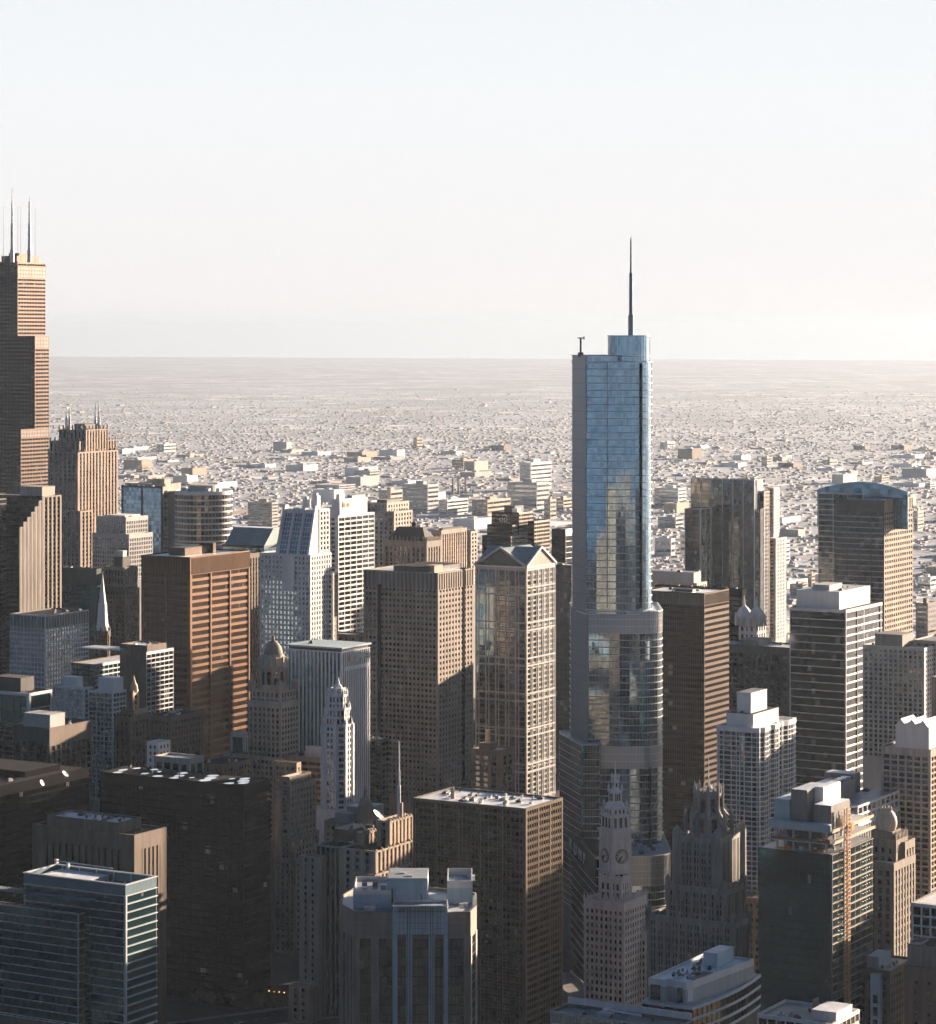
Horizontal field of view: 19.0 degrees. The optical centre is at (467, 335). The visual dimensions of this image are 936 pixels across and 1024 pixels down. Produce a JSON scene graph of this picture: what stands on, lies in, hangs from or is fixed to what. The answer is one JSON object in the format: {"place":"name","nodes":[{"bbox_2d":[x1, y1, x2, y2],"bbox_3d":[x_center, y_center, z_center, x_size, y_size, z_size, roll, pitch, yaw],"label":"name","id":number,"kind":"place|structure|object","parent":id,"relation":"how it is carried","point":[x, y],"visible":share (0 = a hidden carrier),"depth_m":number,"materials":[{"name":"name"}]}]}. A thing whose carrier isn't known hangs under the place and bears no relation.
{"place":"outdoors","nodes":[
{"label":"outdoors","id":0,"kind":"place"},
{"bbox_2d":[0,485,61,674],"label":"office tower","id":1,"kind":"structure","parent":0,"point":[30,547],"depth_m":2357.92,"materials":[{"name":"concrete"}]},
{"bbox_2d":[0,859,157,1023],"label":"glass tower","id":2,"kind":"structure","parent":0,"point":[78,945],"depth_m":1262.92,"materials":[{"name":"glass"}]},
{"bbox_2d":[32,810,166,1023],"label":"office tower","id":3,"kind":"structure","parent":0,"point":[123,843],"depth_m":1407.12,"materials":[{"name":"brown stone"}]},
{"bbox_2d":[121,478,180,553],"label":"glass tower","id":4,"kind":"structure","parent":0,"point":[150,499],"depth_m":2697.64,"materials":[{"name":"glass"}]},
{"bbox_2d":[141,542,249,758],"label":"courthouse tower","id":5,"kind":"structure","parent":0,"point":[195,607],"depth_m":2242.31,"materials":[{"name":"concrete"}]},
{"bbox_2d":[168,484,232,551],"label":"round building","id":6,"kind":"structure","parent":0,"point":[197,513],"depth_m":2658.10,"materials":[{"name":"concrete"}]},
{"bbox_2d":[204,756,249,776],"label":"building","id":7,"kind":"structure","parent":0,"point":[225,765],"depth_m":1753.45,"materials":[{"name":"stone"}]},
{"bbox_2d":[167,1006,288,1023],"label":"pavement","id":8,"kind":"structure","parent":0,"point":[229,1015],"depth_m":1485.32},
{"bbox_2d":[178,1009,328,1023],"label":"road","id":9,"kind":"structure","parent":0,"point":[281,1016],"depth_m":1477.15,"materials":[{"name":"asphalt"}]},
{"bbox_2d":[248,498,277,526],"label":"distant building","id":10,"kind":"structure","parent":0,"point":[262,512],"depth_m":5184.14,"materials":[{"name":"grey concrete"}]},
{"bbox_2d":[285,639,370,802],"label":"office tower","id":11,"kind":"structure","parent":0,"point":[316,667],"depth_m":1854.56,"materials":[{"name":"white paint"}]},
{"bbox_2d":[324,786,388,840],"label":"cupola building","id":12,"kind":"structure","parent":0,"point":[362,810],"depth_m":1613.32,"materials":[{"name":"beige stone"}]},
{"bbox_2d":[346,475,378,486],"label":"distant building","id":13,"kind":"structure","parent":0,"point":[362,480],"depth_m":6705.31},
{"bbox_2d":[167,698,579,1023],"bbox_3d":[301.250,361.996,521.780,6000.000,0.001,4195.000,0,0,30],"label":"downtown streets","id":14,"kind":"object","parent":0,"point":[284,968],"depth_m":1568.92,"materials":[{"name":"asphalt"}]},
{"bbox_2d":[0,720,23,759],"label":"apartment tower","id":15,"kind":"structure","parent":14,"relation":"on","point":[6,739],"depth_m":1773.31,"materials":[{"name":"concrete"}]},
{"bbox_2d":[0,190,48,492],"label":"skyscraper","id":16,"kind":"structure","parent":14,"relation":"on","point":[24,393],"depth_m":2921.94,"materials":[{"name":"black metal"}]},
{"bbox_2d":[0,674,51,721],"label":"apartment tower","id":17,"kind":"structure","parent":14,"relation":"on","point":[20,695],"depth_m":1840.58,"materials":[{"name":"stone"}]},
{"bbox_2d":[0,758,88,903],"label":"office block","id":18,"kind":"structure","parent":14,"relation":"on","point":[31,792],"depth_m":1580.51,"materials":[{"name":"black metal"}]},
{"bbox_2d":[10,608,88,710],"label":"office block","id":19,"kind":"structure","parent":14,"relation":"on","point":[46,649],"depth_m":2062.02,"materials":[{"name":"glass"}]},
{"bbox_2d":[13,710,91,810],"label":"office block","id":20,"kind":"structure","parent":14,"relation":"on","point":[53,737],"depth_m":1701.39,"materials":[{"name":"concrete"}]},
{"bbox_2d":[62,566,102,659],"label":"glass tower","id":21,"kind":"structure","parent":14,"relation":"on","point":[81,586],"depth_m":2336.19,"materials":[{"name":"glass"}]},
{"bbox_2d":[48,400,117,566],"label":"gothic tower","id":22,"kind":"structure","parent":14,"relation":"on","point":[83,468],"depth_m":2752.92,"materials":[{"name":"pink stone"}]},
{"bbox_2d":[53,675,126,811],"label":"condo tower","id":23,"kind":"structure","parent":14,"relation":"on","point":[103,704],"depth_m":1806.87,"materials":[{"name":"concrete"}]},
{"bbox_2d":[94,572,110,658],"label":"church tower","id":24,"kind":"structure","parent":14,"relation":"on","point":[102,632],"depth_m":2256.82,"materials":[{"name":"stone"}]},
{"bbox_2d":[104,550,139,655],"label":"office tower","id":25,"kind":"structure","parent":14,"relation":"on","point":[122,590],"depth_m":2347.67,"materials":[{"name":"concrete"}]},
{"bbox_2d":[71,641,173,713],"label":"office building","id":26,"kind":"structure","parent":14,"relation":"on","point":[148,665],"depth_m":1944.05,"materials":[{"name":"concrete"}]},
{"bbox_2d":[92,513,152,640],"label":"office tower","id":27,"kind":"structure","parent":14,"relation":"on","point":[113,535],"depth_m":2486.42,"materials":[{"name":"concrete"}]},
{"bbox_2d":[114,677,149,767],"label":"gothic tower","id":28,"kind":"structure","parent":14,"relation":"on","point":[131,730],"depth_m":1743.21,"materials":[{"name":"stone"}]},
{"bbox_2d":[147,739,170,767],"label":"building","id":29,"kind":"structure","parent":14,"relation":"on","point":[158,746],"depth_m":1693.07,"materials":[{"name":"concrete"}]},
{"bbox_2d":[150,708,204,758],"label":"brick block","id":30,"kind":"structure","parent":14,"relation":"on","point":[183,730],"depth_m":1803.29,"materials":[{"name":"brown brick"}]},
{"bbox_2d":[154,752,203,771],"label":"building","id":31,"kind":"structure","parent":14,"relation":"on","point":[182,761],"depth_m":1647.49,"materials":[{"name":"beige concrete"}]},
{"bbox_2d":[100,764,270,1008],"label":"office block","id":32,"kind":"structure","parent":14,"relation":"on","point":[218,826],"depth_m":1513.90,"materials":[{"name":"concrete"}]},
{"bbox_2d":[231,731,247,751],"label":"office block","id":33,"kind":"structure","parent":14,"relation":"on","point":[239,741],"depth_m":1864.36,"materials":[{"name":"concrete"}]},
{"bbox_2d":[222,526,279,551],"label":"glass building","id":34,"kind":"structure","parent":14,"relation":"on","point":[257,539],"depth_m":2435.93,"materials":[{"name":"glass"}]},
{"bbox_2d":[250,552,259,699],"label":"office tower","id":35,"kind":"structure","parent":14,"relation":"on","point":[254,606],"depth_m":2407.21,"materials":[{"name":"concrete"}]},
{"bbox_2d":[223,634,300,894],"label":"domed tower","id":36,"kind":"structure","parent":14,"relation":"on","point":[273,719],"depth_m":1816.96,"materials":[{"name":"beige stone"}]},
{"bbox_2d":[274,760,300,856],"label":"brick block","id":37,"kind":"structure","parent":14,"relation":"on","point":[283,767],"depth_m":1728.65,"materials":[{"name":"beige brick"}]},
{"bbox_2d":[274,771,318,954],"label":"stone tower","id":38,"kind":"structure","parent":14,"relation":"on","point":[299,833],"depth_m":1639.09,"materials":[{"name":"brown stone"}]},
{"bbox_2d":[260,493,338,655],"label":"office tower","id":39,"kind":"structure","parent":14,"relation":"on","point":[299,590],"depth_m":2178.24,"materials":[{"name":"concrete"}]},
{"bbox_2d":[284,745,320,805],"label":"office block","id":40,"kind":"structure","parent":14,"relation":"on","point":[309,758],"depth_m":1771.87,"materials":[{"name":"concrete"}]},
{"bbox_2d":[316,676,354,842],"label":"slender tower","id":41,"kind":"structure","parent":14,"relation":"on","point":[337,759],"depth_m":1708.38,"materials":[{"name":"stone"}]},
{"bbox_2d":[288,741,412,1023],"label":"setback tower","id":42,"kind":"structure","parent":14,"relation":"on","point":[330,870],"depth_m":1482.98,"materials":[{"name":"stone"}]},
{"bbox_2d":[330,494,374,632],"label":"bank tower","id":43,"kind":"structure","parent":14,"relation":"on","point":[352,535],"depth_m":2378.26,"materials":[{"name":"concrete"}]},
{"bbox_2d":[370,736,388,815],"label":"office block","id":44,"kind":"structure","parent":14,"relation":"on","point":[379,769],"depth_m":1872.78,"materials":[{"name":"concrete"}]},
{"bbox_2d":[367,498,412,567],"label":"office tower","id":45,"kind":"structure","parent":14,"relation":"on","point":[392,515],"depth_m":2521.15,"materials":[{"name":"beige concrete"}]},
{"bbox_2d":[383,522,440,566],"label":"hip roof tower","id":46,"kind":"structure","parent":14,"relation":"on","point":[414,543],"depth_m":2261.53,"materials":[{"name":"beige stone"}]},
{"bbox_2d":[431,526,466,567],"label":"office tower","id":47,"kind":"structure","parent":14,"relation":"on","point":[454,544],"depth_m":2739.55,"materials":[{"name":"concrete"}]},
{"bbox_2d":[467,530,477,697],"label":"office block","id":48,"kind":"structure","parent":14,"relation":"on","point":[472,547],"depth_m":2785.13,"materials":[{"name":"grey stone"}]},
{"bbox_2d":[471,729,513,792],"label":"apartment tower","id":49,"kind":"structure","parent":14,"relation":"on","point":[492,766],"depth_m":1765.81,"materials":[{"name":"concrete"}]},
{"bbox_2d":[552,526,571,562],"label":"office block","id":50,"kind":"structure","parent":14,"relation":"on","point":[561,544],"depth_m":2453.68,"materials":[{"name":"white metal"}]},
{"bbox_2d":[555,562,571,786],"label":"office tower","id":51,"kind":"structure","parent":14,"relation":"on","point":[563,585],"depth_m":2234.49,"materials":[{"name":"stone"}]},
{"bbox_2d":[563,970,601,1000],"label":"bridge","id":52,"kind":"structure","parent":14,"relation":"on","point":[573,984],"depth_m":1528.69,"materials":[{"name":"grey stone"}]},
{"bbox_2d":[559,238,670,966],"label":"glass skyscraper","id":53,"kind":"structure","parent":14,"relation":"on","point":[616,658],"depth_m":1633.47,"materials":[{"name":"blue glass"}]},
{"bbox_2d":[583,762,648,1005],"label":"clock tower","id":54,"kind":"structure","parent":14,"relation":"on","point":[614,907],"depth_m":1493.22,"materials":[{"name":"stone"}]},
{"bbox_2d":[550,997,691,1023],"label":"glass building","id":55,"kind":"structure","parent":14,"relation":"on","point":[573,1010],"depth_m":1056.22,"materials":[{"name":"glass"}]},
{"bbox_2d":[641,919,646,1005],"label":"annex building","id":56,"kind":"structure","parent":14,"relation":"on","point":[643,964],"depth_m":1501.94,"materials":[{"name":"concrete"}]},
{"bbox_2d":[652,569,706,587],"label":"office block","id":57,"kind":"structure","parent":14,"relation":"on","point":[676,577],"depth_m":2342.80,"materials":[{"name":"beige concrete"}]},
{"bbox_2d":[652,586,728,880],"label":"office tower","id":58,"kind":"structure","parent":14,"relation":"on","point":[695,670],"depth_m":1789.03,"materials":[{"name":"concrete"}]},
{"bbox_2d":[655,584,745,639],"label":"office block","id":59,"kind":"structure","parent":14,"relation":"on","point":[736,595],"depth_m":2123.52,"materials":[{"name":"concrete"}]},
{"bbox_2d":[735,596,766,638],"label":"domed temple","id":60,"kind":"structure","parent":14,"relation":"on","point":[751,623],"depth_m":2112.68,"materials":[{"name":"stone"}]},
{"bbox_2d":[745,891,757,973],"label":"office block","id":61,"kind":"structure","parent":14,"relation":"on","point":[751,900],"depth_m":1466.71,"materials":[{"name":"brown stone"}]},
{"bbox_2d":[716,688,795,892],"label":"apartment tower","id":62,"kind":"structure","parent":14,"relation":"on","point":[756,755],"depth_m":1557.34,"materials":[{"name":"concrete"}]},
{"bbox_2d":[729,637,789,716],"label":"office block","id":63,"kind":"structure","parent":14,"relation":"on","point":[760,662],"depth_m":2011.62,"materials":[{"name":"concrete"}]},
{"bbox_2d":[818,770,899,837],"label":"office block","id":64,"kind":"structure","parent":14,"relation":"on","point":[861,800],"depth_m":1430.97,"materials":[{"name":"concrete"}]},
{"bbox_2d":[817,482,912,631],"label":"office tower","id":65,"kind":"structure","parent":14,"relation":"on","point":[865,533],"depth_m":2115.96,"materials":[{"name":"glass"}]},
{"bbox_2d":[870,973,881,1023],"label":"stair tower","id":66,"kind":"structure","parent":14,"relation":"on","point":[875,998],"depth_m":1235.93,"materials":[{"name":"grey concrete"}]},
{"bbox_2d":[861,949,906,1023],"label":"brick block","id":67,"kind":"structure","parent":14,"relation":"on","point":[888,966],"depth_m":1316.41,"materials":[{"name":"brown stone"}]},
{"bbox_2d":[871,805,915,956],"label":"hotel tower","id":68,"kind":"structure","parent":14,"relation":"on","point":[894,874],"depth_m":1372.28,"materials":[{"name":"beige stone"}]},
{"bbox_2d":[881,714,935,899],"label":"apartment tower","id":69,"kind":"structure","parent":14,"relation":"on","point":[908,762],"depth_m":1443.84,"materials":[{"name":"concrete"}]},
{"bbox_2d":[905,937,935,1023],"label":"office block","id":70,"kind":"structure","parent":14,"relation":"on","point":[920,986],"depth_m":1188.16,"materials":[{"name":"concrete"}]},
{"bbox_2d":[379,487,402,499],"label":"distant building","id":71,"kind":"structure","parent":0,"point":[389,492],"depth_m":5869.45,"materials":[{"name":"beige concrete"}]},
{"bbox_2d":[340,868,476,1023],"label":"office tower","id":72,"kind":"structure","parent":0,"point":[408,945],"depth_m":1150.35,"materials":[{"name":"concrete"}]},
{"bbox_2d":[239,963,583,1009],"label":"road","id":73,"kind":"structure","parent":0,"point":[577,969],"depth_m":1537.86,"materials":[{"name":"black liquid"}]},
{"bbox_2d":[364,561,472,815],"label":"office tower","id":74,"kind":"structure","parent":0,"point":[418,626],"depth_m":1974.67,"materials":[{"name":"concrete"}]},
{"bbox_2d":[403,481,438,513],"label":"distant building","id":75,"kind":"structure","parent":0,"point":[422,497],"depth_m":5671.80,"materials":[{"name":"grey glass"}]},
{"bbox_2d":[439,496,467,515],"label":"distant building","id":76,"kind":"structure","parent":0,"point":[453,505],"depth_m":5616.96,"materials":[{"name":"white concrete"}]},
{"bbox_2d":[0,0,935,360],"label":"sky","id":77,"kind":"structure","parent":0,"point":[201,178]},
{"bbox_2d":[453,516,490,529],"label":"distant building","id":78,"kind":"structure","parent":0,"point":[471,522],"depth_m":5216.79,"materials":[{"name":"white concrete"}]},
{"bbox_2d":[464,460,487,470],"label":"distant building","id":79,"kind":"structure","parent":0,"point":[475,465],"depth_m":7474.03,"materials":[{"name":"beige concrete"}]},
{"bbox_2d":[413,787,562,1023],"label":"office tower","id":80,"kind":"structure","parent":0,"point":[507,847],"depth_m":1406.98,"materials":[{"name":"concrete"}]},
{"bbox_2d":[472,496,510,515],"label":"distant building","id":81,"kind":"structure","parent":0,"point":[488,505],"depth_m":5608.74,"materials":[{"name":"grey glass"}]},
{"bbox_2d":[49,356,935,640],"bbox_3d":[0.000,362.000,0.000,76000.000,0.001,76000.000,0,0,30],"label":"ground","id":82,"kind":"structure","parent":0,"point":[493,382],"depth_m":14008.80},
{"bbox_2d":[313,488,343,502],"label":"distant building","id":83,"kind":"structure","parent":82,"relation":"on","point":[327,494],"depth_m":6029.60,"materials":[{"name":"concrete"}]},
{"bbox_2d":[289,406,407,506],"bbox_3d":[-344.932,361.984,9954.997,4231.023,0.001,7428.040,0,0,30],"label":"avenue","id":84,"kind":"object","parent":82,"relation":"on","point":[369,438],"visible":0.6,"depth_m":8853.74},
{"bbox_2d":[49,396,935,642],"bbox_3d":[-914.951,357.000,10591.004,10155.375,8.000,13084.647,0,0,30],"label":"buildings","id":85,"kind":"structure","parent":82,"relation":"on","point":[663,529],"depth_m":7879.55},
{"bbox_2d":[678,447,701,458],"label":"distant building","id":86,"kind":"structure","parent":82,"relation":"on","point":[690,453],"depth_m":8183.71,"materials":[{"name":"concrete"}]},
{"bbox_2d":[718,406,742,477],"bbox_3d":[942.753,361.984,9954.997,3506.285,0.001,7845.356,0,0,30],"label":"avenue","id":87,"kind":"object","parent":82,"relation":"on","point":[734,430],"visible":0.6,"depth_m":9259.26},
{"bbox_2d":[768,487,779,537],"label":"apartment tower","id":88,"kind":"structure","parent":82,"relation":"on","point":[774,512],"depth_m":3402.20,"materials":[{"name":"beige concrete"}]},
{"bbox_2d":[769,537,785,642],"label":"apartment tower","id":89,"kind":"structure","parent":82,"relation":"on","point":[777,589],"depth_m":2953.40,"materials":[{"name":"beige concrete"}]},
{"bbox_2d":[907,406,927,512],"bbox_3d":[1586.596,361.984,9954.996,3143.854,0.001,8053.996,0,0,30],"label":"avenue","id":90,"kind":"object","parent":82,"relation":"on","point":[919,496],"visible":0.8,"depth_m":8011.35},
{"bbox_2d":[902,467,935,477],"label":"distant building","id":91,"kind":"structure","parent":82,"relation":"on","point":[916,472],"depth_m":7098.92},
{"bbox_2d":[916,598,935,638],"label":"distant building","id":92,"kind":"structure","parent":82,"relation":"on","point":[925,616],"depth_m":3312.55,"materials":[{"name":"beige concrete"}]},
{"bbox_2d":[49,382,935,642],"bbox_3d":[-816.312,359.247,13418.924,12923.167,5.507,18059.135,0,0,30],"label":"houses","id":93,"kind":"structure","parent":0,"point":[671,532],"depth_m":8639.82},
{"bbox_2d":[474,544,556,795],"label":"pediment tower","id":94,"kind":"structure","parent":0,"point":[515,652],"depth_m":2102.72,"materials":[{"name":"grey stone"}]},
{"bbox_2d":[482,505,549,553],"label":"bank building","id":95,"kind":"structure","parent":0,"point":[514,525],"depth_m":2610.75,"materials":[{"name":"concrete"}]},
{"bbox_2d":[508,479,548,508],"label":"distant building","id":96,"kind":"structure","parent":0,"point":[529,493],"depth_m":5839.65,"materials":[{"name":"grey glass"}]},
{"bbox_2d":[520,459,550,488],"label":"distant building","id":97,"kind":"structure","parent":0,"point":[537,469],"depth_m":6537.30,"materials":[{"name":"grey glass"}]},
{"bbox_2d":[544,497,555,518],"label":"distant building","id":98,"kind":"structure","parent":0,"point":[549,507],"depth_m":5505.18,"materials":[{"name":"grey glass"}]},
{"bbox_2d":[655,535,674,555],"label":"distant building","id":99,"kind":"structure","parent":0,"point":[664,545],"depth_m":4584.78,"materials":[{"name":"grey concrete"}]},
{"bbox_2d":[654,485,685,506],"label":"distant building","id":100,"kind":"structure","parent":0,"point":[668,494],"depth_m":5873.38,"materials":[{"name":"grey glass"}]},
{"bbox_2d":[658,514,682,527],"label":"distant building","id":101,"kind":"structure","parent":0,"point":[671,521],"depth_m":5250.93,"materials":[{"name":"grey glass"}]},
{"bbox_2d":[664,501,688,512],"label":"distant building","id":102,"kind":"structure","parent":0,"point":[677,507],"depth_m":5697.67,"materials":[{"name":"concrete"}]},
{"bbox_2d":[646,758,751,997],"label":"gothic tower","id":103,"kind":"structure","parent":0,"point":[705,898],"depth_m":1389.18,"materials":[{"name":"stone"}]},
{"bbox_2d":[641,945,760,1023],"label":"office building","id":104,"kind":"structure","parent":0,"point":[719,984],"depth_m":1103.26,"materials":[{"name":"stone"}]},
{"bbox_2d":[685,477,769,637],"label":"glass tower","id":105,"kind":"structure","parent":0,"point":[726,531],"depth_m":2708.29,"materials":[{"name":"glass"}]},
{"bbox_2d":[757,997,859,1023],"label":"office building","id":106,"kind":"structure","parent":0,"point":[799,1012],"depth_m":1064.44,"materials":[{"name":"white concrete"}]},
{"bbox_2d":[758,780,874,1023],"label":"unfinished tower","id":107,"kind":"structure","parent":0,"point":[815,893],"depth_m":1297.16,"materials":[{"name":"stone"}]},
{"bbox_2d":[790,582,881,789],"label":"office tower","id":108,"kind":"structure","parent":0,"point":[835,627],"depth_m":1912.47,"materials":[{"name":"concrete"}]},
{"bbox_2d":[832,472,856,483],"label":"distant building","id":109,"kind":"structure","parent":0,"point":[843,477],"depth_m":6822.02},
{"bbox_2d":[863,631,935,805],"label":"apartment tower","id":110,"kind":"structure","parent":0,"point":[899,669],"depth_m":1762.45,"materials":[{"name":"concrete"}]},
{"bbox_2d":[911,891,935,940],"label":"office building","id":111,"kind":"structure","parent":0,"point":[923,916],"depth_m":1240.72,"materials":[{"name":"concrete"}]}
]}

